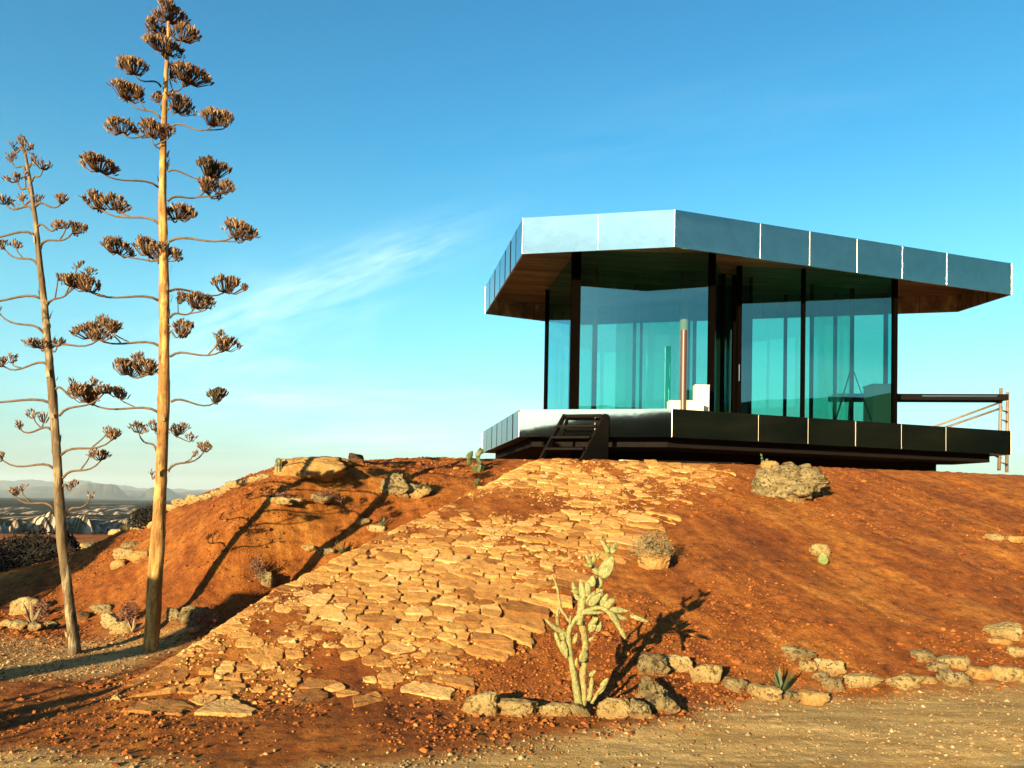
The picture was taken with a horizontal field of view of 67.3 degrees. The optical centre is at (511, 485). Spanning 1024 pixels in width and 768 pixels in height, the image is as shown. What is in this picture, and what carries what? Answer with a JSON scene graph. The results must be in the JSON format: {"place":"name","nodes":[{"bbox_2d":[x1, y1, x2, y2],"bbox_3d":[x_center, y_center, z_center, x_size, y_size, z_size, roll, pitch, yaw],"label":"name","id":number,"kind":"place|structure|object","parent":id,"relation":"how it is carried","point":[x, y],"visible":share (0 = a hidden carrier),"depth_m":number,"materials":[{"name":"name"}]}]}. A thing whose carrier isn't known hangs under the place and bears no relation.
{"place":"outdoors","nodes":[
{"label":"outdoors","id":0,"kind":"place"},
{"bbox_2d":[0,479,209,535],"bbox_3d":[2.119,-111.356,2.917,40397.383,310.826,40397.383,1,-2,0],"label":"hills","id":1,"kind":"structure","parent":0,"point":[106,509],"depth_m":1314.84,"materials":[{"name":"stone"}]},
{"bbox_2d":[124,458,735,716],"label":"path","id":2,"kind":"structure","parent":0,"point":[451,575],"depth_m":7.96,"materials":[{"name":"stone"}]},
{"bbox_2d":[107,458,716,704],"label":"stone chips","id":3,"kind":"object","parent":2,"relation":"on","point":[116,696],"visible":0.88,"depth_m":7.19,"materials":[{"name":"stone"}]},
{"bbox_2d":[0,457,1023,767],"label":"ground","id":4,"kind":"structure","parent":0,"point":[918,601],"depth_m":7.86,"materials":[{"name":"red soil"}]},
{"bbox_2d":[0,619,21,628],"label":"rock","id":5,"kind":"object","parent":4,"relation":"on","point":[6,623],"visible":0.52,"depth_m":9.27,"materials":[{"name":"stone"}]},
{"bbox_2d":[10,620,29,629],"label":"rock","id":6,"kind":"object","parent":4,"relation":"on","point":[21,625],"visible":0.84,"depth_m":9.14,"materials":[{"name":"stone"}]},
{"bbox_2d":[9,597,40,615],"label":"rock","id":7,"kind":"object","parent":4,"relation":"on","point":[18,604],"visible":0.58,"depth_m":9.97,"materials":[{"name":"stone"}]},
{"bbox_2d":[0,525,51,571],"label":"bush","id":8,"kind":"object","parent":4,"relation":"on","point":[22,548],"visible":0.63,"depth_m":12.75,"materials":[{"name":"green plant"}]},
{"bbox_2d":[15,601,47,622],"bbox_3d":[-5.904,1.566,9.492,0.396,0.315,0.446,1,-2,0],"label":"agave plant","id":9,"kind":"object","parent":4,"relation":"on","point":[31,618],"visible":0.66,"depth_m":9.46,"materials":[{"name":"beige plant"}]},
{"bbox_2d":[27,621,45,630],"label":"rock","id":10,"kind":"object","parent":4,"relation":"on","point":[35,626],"visible":0.99,"depth_m":9.06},
{"bbox_2d":[25,600,51,619],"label":"bush","id":11,"kind":"object","parent":4,"relation":"on","point":[44,613],"visible":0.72,"depth_m":9.86,"materials":[{"name":"brown plant"}]},
{"bbox_2d":[43,621,59,627],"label":"rock","id":12,"kind":"object","parent":4,"relation":"on","point":[49,624],"visible":0.88,"depth_m":9.34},
{"bbox_2d":[36,530,80,562],"bbox_3d":[-7.587,1.052,12.881,0.768,0.609,0.699,1,-2,0],"label":"bush","id":13,"kind":"object","parent":4,"relation":"on","point":[52,546],"visible":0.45,"depth_m":12.74,"materials":[{"name":"grey plant"}]},
{"bbox_2d":[0,134,121,654],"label":"agave stalk","id":14,"kind":"object","parent":4,"relation":"on","point":[61,513],"visible":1,"depth_m":7.91,"materials":[{"name":"brown plant"}]},
{"bbox_2d":[76,611,92,620],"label":"rock","id":15,"kind":"object","parent":4,"relation":"on","point":[83,615],"visible":0.9,"depth_m":9.69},
{"bbox_2d":[80,542,95,548],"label":"rock","id":16,"kind":"object","parent":4,"relation":"on","point":[85,544],"visible":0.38,"depth_m":23.70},
{"bbox_2d":[90,603,113,614],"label":"rock","id":17,"kind":"object","parent":4,"relation":"on","point":[99,609],"visible":0.75,"depth_m":9.78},
{"bbox_2d":[100,612,119,628],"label":"rock","id":18,"kind":"object","parent":4,"relation":"on","point":[108,620],"visible":0.8,"depth_m":9.01,"materials":[{"name":"stone"}]},
{"bbox_2d":[109,559,127,569],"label":"rock","id":19,"kind":"object","parent":4,"relation":"on","point":[116,564],"visible":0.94,"depth_m":10.75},
{"bbox_2d":[109,621,131,634],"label":"rock","id":20,"kind":"object","parent":4,"relation":"on","point":[117,628],"visible":0.81,"depth_m":8.69,"materials":[{"name":"stone"}]},
{"bbox_2d":[112,548,134,559],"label":"rock","id":21,"kind":"object","parent":4,"relation":"on","point":[120,553],"visible":0.62,"depth_m":11.03,"materials":[{"name":"stone"}]},
{"bbox_2d":[117,597,140,623],"bbox_3d":[-4.499,1.504,9.071,0.269,0.377,0.296,3,-2,-44],"label":"bush","id":22,"kind":"object","parent":4,"relation":"on","point":[127,615],"visible":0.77,"depth_m":9.04,"materials":[{"name":"brown plant"}]},
{"bbox_2d":[120,541,138,548],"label":"rock","id":23,"kind":"object","parent":4,"relation":"on","point":[130,544],"visible":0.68,"depth_m":11.37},
{"bbox_2d":[124,620,141,632],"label":"agave plant","id":24,"kind":"object","parent":4,"relation":"on","point":[133,628],"visible":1,"depth_m":8.66,"materials":[{"name":"beige plant"}]},
{"bbox_2d":[128,550,148,563],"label":"rock","id":25,"kind":"object","parent":4,"relation":"on","point":[136,556],"visible":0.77,"depth_m":10.65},
{"bbox_2d":[127,504,152,527],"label":"bush","id":26,"kind":"object","parent":4,"relation":"on","point":[144,516],"visible":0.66,"depth_m":11.89,"materials":[{"name":"grey plant"}]},
{"bbox_2d":[60,0,260,651],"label":"agave stalk","id":27,"kind":"object","parent":4,"relation":"on","point":[162,254],"visible":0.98,"depth_m":8.12,"materials":[{"name":"brown plant"}]},
{"bbox_2d":[166,607,179,621],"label":"rock","id":28,"kind":"object","parent":4,"relation":"on","point":[172,614],"visible":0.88,"depth_m":8.85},
{"bbox_2d":[171,498,184,506],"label":"rock","id":29,"kind":"object","parent":4,"relation":"on","point":[179,502],"visible":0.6,"depth_m":12.05,"materials":[{"name":"stone"}]},
{"bbox_2d":[185,494,199,504],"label":"rock","id":30,"kind":"object","parent":4,"relation":"on","point":[190,499],"visible":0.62,"depth_m":11.87,"materials":[{"name":"stone"}]},
{"bbox_2d":[178,605,208,626],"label":"rock","id":31,"kind":"object","parent":4,"relation":"on","point":[185,613],"visible":0.51,"depth_m":8.79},
{"bbox_2d":[173,616,218,637],"bbox_3d":[-3.530,1.586,8.604,0.078,0.169,0.585,0,-2,26],"label":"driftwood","id":32,"kind":"object","parent":4,"relation":"on","point":[189,630],"visible":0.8,"depth_m":8.50,"materials":[{"name":"wood"}]},
{"bbox_2d":[186,603,220,634],"bbox_3d":[-3.482,1.529,8.686,0.415,0.399,0.333,1,-2,0],"label":"bush","id":33,"kind":"object","parent":4,"relation":"on","point":[204,618],"visible":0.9,"depth_m":8.65,"materials":[{"name":"brown plant"}]},
{"bbox_2d":[198,493,211,500],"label":"rock","id":34,"kind":"object","parent":4,"relation":"on","point":[202,497],"visible":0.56,"depth_m":11.64,"materials":[{"name":"stone"}]},
{"bbox_2d":[210,489,222,497],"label":"rock","id":35,"kind":"object","parent":4,"relation":"on","point":[214,493],"visible":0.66,"depth_m":11.33,"materials":[{"name":"stone"}]},
{"bbox_2d":[225,481,236,488],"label":"rock","id":36,"kind":"object","parent":4,"relation":"on","point":[230,484],"visible":0.59,"depth_m":11.22,"materials":[{"name":"stone"}]},
{"bbox_2d":[235,479,247,486],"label":"rock","id":37,"kind":"object","parent":4,"relation":"on","point":[240,482],"visible":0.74,"depth_m":11.16,"materials":[{"name":"stone"}]},
{"bbox_2d":[247,477,261,482],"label":"rock","id":38,"kind":"object","parent":4,"relation":"on","point":[252,479],"visible":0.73,"depth_m":11.13,"materials":[{"name":"stone"}]},
{"bbox_2d":[244,552,266,581],"bbox_3d":[-3.211,1.028,9.644,0.311,0.378,0.265,1,-2,0],"label":"bush","id":39,"kind":"object","parent":4,"relation":"on","point":[257,559],"visible":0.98,"depth_m":9.63,"materials":[{"name":"brown plant"}]},
{"bbox_2d":[255,570,276,588],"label":"rock","id":40,"kind":"object","parent":4,"relation":"on","point":[270,582],"visible":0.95,"depth_m":9.62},
{"bbox_2d":[259,490,292,497],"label":"bush","id":41,"kind":"object","parent":4,"relation":"on","point":[276,493],"visible":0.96,"depth_m":10.56,"materials":[{"name":"brown plant"}]},
{"bbox_2d":[275,458,281,472],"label":"column cactus","id":42,"kind":"object","parent":4,"relation":"on","point":[278,464],"depth_m":11.18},
{"bbox_2d":[266,497,293,505],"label":"rock","id":43,"kind":"object","parent":4,"relation":"on","point":[283,501],"visible":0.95,"depth_m":10.47,"materials":[{"name":"stone"}]},
{"bbox_2d":[290,497,306,503],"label":"rock","id":44,"kind":"object","parent":4,"relation":"on","point":[298,500],"visible":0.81,"depth_m":10.67,"materials":[{"name":"stone"}]},
{"bbox_2d":[301,544,316,551],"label":"rock","id":45,"kind":"object","parent":4,"relation":"on","point":[308,548],"visible":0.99,"depth_m":10.25,"materials":[{"name":"stone"}]},
{"bbox_2d":[273,456,346,481],"bbox_3d":[-2.993,-0.245,11.586,1.133,0.406,0.946,1,-2,0],"label":"boulder","id":46,"kind":"object","parent":4,"relation":"on","point":[326,468],"visible":0.89,"depth_m":11.22,"materials":[{"name":"stone"}]},
{"bbox_2d":[310,494,335,503],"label":"rock","id":47,"kind":"object","parent":4,"relation":"on","point":[324,500],"visible":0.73,"depth_m":10.90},
{"bbox_2d":[316,548,336,555],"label":"rock","id":48,"kind":"object","parent":4,"relation":"on","point":[324,551],"visible":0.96,"depth_m":10.26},
{"bbox_2d":[313,489,346,503],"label":"bush","id":49,"kind":"object","parent":4,"relation":"on","point":[330,495],"visible":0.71,"depth_m":11.02,"materials":[{"name":"brown plant"}]},
{"bbox_2d":[335,540,350,553],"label":"agave plant","id":50,"kind":"object","parent":4,"relation":"on","point":[342,551],"visible":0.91,"depth_m":10.28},
{"bbox_2d":[340,458,353,466],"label":"rock","id":51,"kind":"object","parent":4,"relation":"on","point":[347,462],"visible":0.29,"depth_m":11.69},
{"bbox_2d":[348,453,363,463],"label":"rock","id":52,"kind":"object","parent":4,"relation":"on","point":[356,458],"visible":0.79,"depth_m":12.08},
{"bbox_2d":[355,518,370,525],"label":"rock","id":53,"kind":"object","parent":4,"relation":"on","point":[362,521],"visible":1,"depth_m":10.92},
{"bbox_2d":[366,524,385,532],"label":"rock","id":54,"kind":"object","parent":4,"relation":"on","point":[375,528],"visible":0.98,"depth_m":10.83,"materials":[{"name":"stone"}]},
{"bbox_2d":[380,473,408,497],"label":"rock","id":55,"kind":"object","parent":4,"relation":"on","point":[394,483],"visible":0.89,"depth_m":11.48,"materials":[{"name":"stone"}]},
{"bbox_2d":[406,483,431,498],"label":"rock","id":56,"kind":"object","parent":4,"relation":"on","point":[416,491],"visible":0.75,"depth_m":11.53,"materials":[{"name":"stone"}]},
{"bbox_2d":[466,448,483,471],"bbox_3d":[-0.571,-0.413,12.724,0.219,0.434,0.341,0,-2,37],"label":"prickly pear","id":57,"kind":"object","parent":4,"relation":"on","point":[480,464],"visible":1,"depth_m":12.68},
{"bbox_2d":[463,691,498,715],"bbox_3d":[-0.234,1.661,5.810,0.277,0.204,0.206,1,-2,0],"label":"rock","id":58,"kind":"object","parent":4,"relation":"on","point":[484,704],"visible":0.84,"depth_m":5.74,"materials":[{"name":"stone"}]},
{"bbox_2d":[0,456,1023,767],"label":"soil clods","id":59,"kind":"object","parent":4,"relation":"on","point":[470,728],"visible":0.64,"depth_m":7.02,"materials":[{"name":"soil"}]},
{"bbox_2d":[497,698,538,716],"bbox_3d":[0.047,1.690,5.798,0.317,0.164,0.256,1,-2,0],"label":"rock","id":60,"kind":"object","parent":4,"relation":"on","point":[515,707],"visible":0.94,"depth_m":5.71,"materials":[{"name":"stone"}]},
{"bbox_2d":[538,702,570,716],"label":"rock","id":61,"kind":"object","parent":4,"relation":"on","point":[556,709],"visible":0.95,"depth_m":5.73,"materials":[{"name":"stone"}]},
{"bbox_2d":[538,414,608,460],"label":"entry steps","id":62,"kind":"structure","parent":4,"relation":"on","point":[596,447],"depth_m":13.83,"materials":[{"name":"black metal"}]},
{"bbox_2d":[569,702,590,716],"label":"rock","id":63,"kind":"object","parent":4,"relation":"on","point":[577,709],"visible":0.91,"depth_m":5.73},
{"bbox_2d":[545,539,648,707],"bbox_3d":[0.649,1.079,5.856,0.784,1.330,0.233,1,-2,9],"label":"cactus","id":64,"kind":"object","parent":4,"relation":"on","point":[596,600],"visible":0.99,"depth_m":5.82,"materials":[{"name":"plant"}]},
{"bbox_2d":[596,697,629,718],"bbox_3d":[0.770,1.692,5.789,0.276,0.197,0.178,1,-2,0],"label":"rock","id":65,"kind":"object","parent":4,"relation":"on","point":[610,708],"visible":0.88,"depth_m":5.72,"materials":[{"name":"stone"}]},
{"bbox_2d":[629,698,652,718],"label":"rock","id":66,"kind":"object","parent":4,"relation":"on","point":[640,709],"visible":0.92,"depth_m":5.71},
{"bbox_2d":[627,527,674,557],"bbox_3d":[1.615,0.671,8.984,0.542,0.368,0.482,1,-2,0],"label":"shrub","id":67,"kind":"object","parent":4,"relation":"on","point":[648,543],"visible":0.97,"depth_m":8.92,"materials":[{"name":"brown plant"}]},
{"bbox_2d":[635,676,669,699],"bbox_3d":[1.125,1.667,6.206,0.278,0.232,0.187,1,-2,0],"label":"rock","id":68,"kind":"object","parent":4,"relation":"on","point":[647,686],"visible":0.68,"depth_m":6.17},
{"bbox_2d":[637,548,669,569],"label":"rock","id":69,"kind":"object","parent":4,"relation":"on","point":[661,562],"visible":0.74,"depth_m":8.93,"materials":[{"name":"stone"}]},
{"bbox_2d":[637,652,670,675],"bbox_3d":[1.230,1.591,6.727,0.284,0.252,0.215,1,-2,0],"label":"rock","id":70,"kind":"object","parent":4,"relation":"on","point":[655,663],"visible":0.88,"depth_m":6.65,"materials":[{"name":"stone"}]},
{"bbox_2d":[645,691,680,713],"bbox_3d":[1.143,1.685,5.920,0.270,0.209,0.235,1,-2,0],"label":"rock","id":71,"kind":"object","parent":4,"relation":"on","point":[659,702],"visible":0.87,"depth_m":5.84,"materials":[{"name":"stone"}]},
{"bbox_2d":[666,654,693,672],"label":"rock","id":72,"kind":"object","parent":4,"relation":"on","point":[678,663],"visible":0.79,"depth_m":6.77,"materials":[{"name":"stone"}]},
{"bbox_2d":[639,460,743,464],"bbox_3d":[3.443,-0.397,14.810,2.058,0.110,0.207,1,-2,-8],"label":"plank","id":73,"kind":"object","parent":4,"relation":"on","point":[698,462],"visible":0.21,"depth_m":14.72,"materials":[{"name":"black metal"}]},
{"bbox_2d":[690,664,722,683],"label":"rock","id":74,"kind":"object","parent":4,"relation":"on","point":[708,673],"visible":0.91,"depth_m":6.57,"materials":[{"name":"stone"}]},
{"bbox_2d":[723,677,748,692],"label":"rock","id":75,"kind":"object","parent":4,"relation":"on","point":[735,685],"visible":0.92,"depth_m":6.47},
{"bbox_2d":[482,209,1011,470],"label":"glass house","id":76,"kind":"structure","parent":4,"relation":"on","point":[729,280],"depth_m":16.28,"materials":[{"name":"silver metal"}]},
{"bbox_2d":[667,400,680,408],"bbox_3d":[3.159,-1.497,14.896,0.285,0.252,0.255,1,-2,0],"label":"white box","id":77,"kind":"object","parent":76,"relation":"on","point":[673,404],"visible":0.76,"depth_m":14.78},
{"bbox_2d":[680,330,686,409],"bbox_3d":[3.299,-2.176,14.814,0.257,1.610,0.257,1,-2,0],"label":"steel prop","id":78,"kind":"object","parent":76,"relation":"on","point":[683,359],"visible":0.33,"depth_m":14.77,"materials":[{"name":"metal"}]},
{"bbox_2d":[686,400,703,410],"bbox_3d":[3.508,-1.492,14.846,0.335,0.252,0.255,1,-2,0],"label":"white box","id":79,"kind":"object","parent":76,"relation":"on","point":[695,405],"visible":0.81,"depth_m":14.73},
{"bbox_2d":[692,385,709,410],"bbox_3d":[3.726,-1.658,15.200,0.295,0.612,0.255,1,-2,0],"label":"white box","id":80,"kind":"object","parent":76,"relation":"on","point":[700,392],"visible":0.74,"depth_m":15.08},
{"bbox_2d":[835,353,871,421],"bbox_3d":[7.603,-2.095,17.361,0.930,1.754,0.621,1,-2,0],"label":"tripod","id":81,"kind":"object","parent":76,"relation":"on","point":[851,371],"visible":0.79,"depth_m":17.25,"materials":[{"name":"black metal"}]},
{"bbox_2d":[862,384,890,422],"bbox_3d":[8.233,-1.724,17.245,0.540,1.023,0.510,1,-2,0],"label":"glass panel","id":82,"kind":"object","parent":76,"relation":"on","point":[877,398],"visible":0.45,"depth_m":17.02,"materials":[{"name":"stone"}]},
{"bbox_2d":[746,683,782,701],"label":"rock","id":83,"kind":"object","parent":4,"relation":"on","point":[765,692],"visible":0.92,"depth_m":6.27,"materials":[{"name":"stone"}]},
{"bbox_2d":[760,460,778,468],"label":"rock","id":84,"kind":"object","parent":4,"relation":"on","point":[767,464],"visible":0.38,"depth_m":13.46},
{"bbox_2d":[765,664,794,693],"bbox_3d":[2.261,1.622,6.463,0.233,0.242,0.222,0,-2,45],"label":"agave plant","id":85,"kind":"object","parent":4,"relation":"on","point":[778,680],"visible":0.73,"depth_m":6.45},
{"bbox_2d":[750,461,830,502],"bbox_3d":[4.464,0.064,12.330,1.385,0.906,1.236,1,-2,0],"label":"boulder","id":86,"kind":"object","parent":4,"relation":"on","point":[789,481],"visible":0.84,"depth_m":11.99,"materials":[{"name":"stone"}]},
{"bbox_2d":[782,691,801,702],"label":"rock","id":87,"kind":"object","parent":4,"relation":"on","point":[790,696],"visible":0.94,"depth_m":6.26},
{"bbox_2d":[781,645,817,660],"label":"rock","id":88,"kind":"object","parent":4,"relation":"on","point":[793,653],"visible":0.94,"depth_m":7.12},
{"bbox_2d":[798,660,817,671],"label":"rock","id":89,"kind":"object","parent":4,"relation":"on","point":[807,666],"visible":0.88,"depth_m":6.90,"materials":[{"name":"stone"}]},
{"bbox_2d":[797,690,830,705],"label":"rock","id":90,"kind":"object","parent":4,"relation":"on","point":[812,698],"visible":0.92,"depth_m":6.21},
{"bbox_2d":[809,543,830,555],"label":"rock","id":91,"kind":"object","parent":4,"relation":"on","point":[816,549],"visible":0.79,"depth_m":9.83,"materials":[{"name":"stone"}]},
{"bbox_2d":[811,672,828,681],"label":"rock","id":92,"kind":"object","parent":4,"relation":"on","point":[819,676],"visible":0.74,"depth_m":6.76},
{"bbox_2d":[817,551,828,564],"bbox_3d":[3.879,0.915,9.591,0.138,0.180,0.035,0,-2,27],"label":"cactus pad","id":93,"kind":"object","parent":4,"relation":"on","point":[822,557],"visible":1,"depth_m":9.58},
{"bbox_2d":[814,658,846,675],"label":"rock","id":94,"kind":"object","parent":4,"relation":"on","point":[830,667],"visible":0.92,"depth_m":6.89,"materials":[{"name":"stone"}]},
{"bbox_2d":[821,676,845,692],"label":"rock","id":95,"kind":"object","parent":4,"relation":"on","point":[830,684],"visible":0.87,"depth_m":6.58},
{"bbox_2d":[843,673,884,687],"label":"rock","id":96,"kind":"object","parent":4,"relation":"on","point":[857,680],"visible":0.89,"depth_m":6.67,"materials":[{"name":"stone"}]},
{"bbox_2d":[885,673,923,690],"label":"rock","id":97,"kind":"object","parent":4,"relation":"on","point":[906,681],"visible":0.91,"depth_m":6.67,"materials":[{"name":"stone"}]},
{"bbox_2d":[828,388,1008,471],"bbox_3d":[10.612,-1.787,19.796,4.961,2.791,1.006,1,-2,0],"label":"scaffold","id":98,"kind":"object","parent":4,"relation":"on","point":[997,399],"visible":0.71,"depth_m":19.47,"materials":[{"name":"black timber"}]},
{"bbox_2d":[910,649,937,662],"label":"rock","id":99,"kind":"object","parent":4,"relation":"on","point":[925,655],"visible":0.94,"depth_m":7.27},
{"bbox_2d":[919,675,936,683],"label":"rock","id":100,"kind":"object","parent":4,"relation":"on","point":[928,679],"visible":0.72,"depth_m":6.85,"materials":[{"name":"stone"}]},
{"bbox_2d":[925,662,950,671],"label":"rock","id":101,"kind":"object","parent":4,"relation":"on","point":[934,666],"visible":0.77,"depth_m":7.12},
{"bbox_2d":[936,655,970,670],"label":"rock","id":102,"kind":"object","parent":4,"relation":"on","point":[959,662],"visible":0.84,"depth_m":7.20,"materials":[{"name":"stone"}]},
{"bbox_2d":[935,669,973,687],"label":"rock","id":103,"kind":"object","parent":4,"relation":"on","point":[949,677],"visible":0.98,"depth_m":6.83,"materials":[{"name":"stone"}]},
{"bbox_2d":[965,665,993,680],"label":"rock","id":104,"kind":"object","parent":4,"relation":"on","point":[979,673],"visible":0.89,"depth_m":7.02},
{"bbox_2d":[984,534,1006,541],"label":"rock","id":105,"kind":"object","parent":4,"relation":"on","point":[996,537],"visible":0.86,"depth_m":11.07,"materials":[{"name":"stone"}]},
{"bbox_2d":[985,638,1012,645],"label":"rock","id":106,"kind":"object","parent":4,"relation":"on","point":[1002,641],"visible":0.98,"depth_m":7.74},
{"bbox_2d":[982,622,1023,641],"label":"rock","id":107,"kind":"object","parent":4,"relation":"on","point":[1011,631],"visible":0.88,"depth_m":7.88,"materials":[{"name":"stone"}]},
{"bbox_2d":[987,665,1023,681],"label":"rock","id":108,"kind":"object","parent":4,"relation":"on","point":[1007,673],"visible":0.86,"depth_m":6.99,"materials":[{"name":"stone"}]},
{"bbox_2d":[1005,535,1023,543],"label":"rock","id":109,"kind":"object","parent":4,"relation":"on","point":[1017,539],"visible":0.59,"depth_m":11.09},
{"bbox_2d":[1006,646,1023,656],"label":"rock","id":110,"kind":"object","parent":4,"relation":"on","point":[1015,651],"visible":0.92,"depth_m":7.54,"materials":[{"name":"stone"}]},
{"bbox_2d":[0,557,1023,767],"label":"gravel","id":111,"kind":"structure","parent":0,"point":[520,757],"depth_m":5.62,"materials":[{"name":"gravel"}]},
{"bbox_2d":[0,0,1023,489],"label":"sky","id":112,"kind":"structure","parent":0,"point":[385,157],"materials":[{"name":"blue"}]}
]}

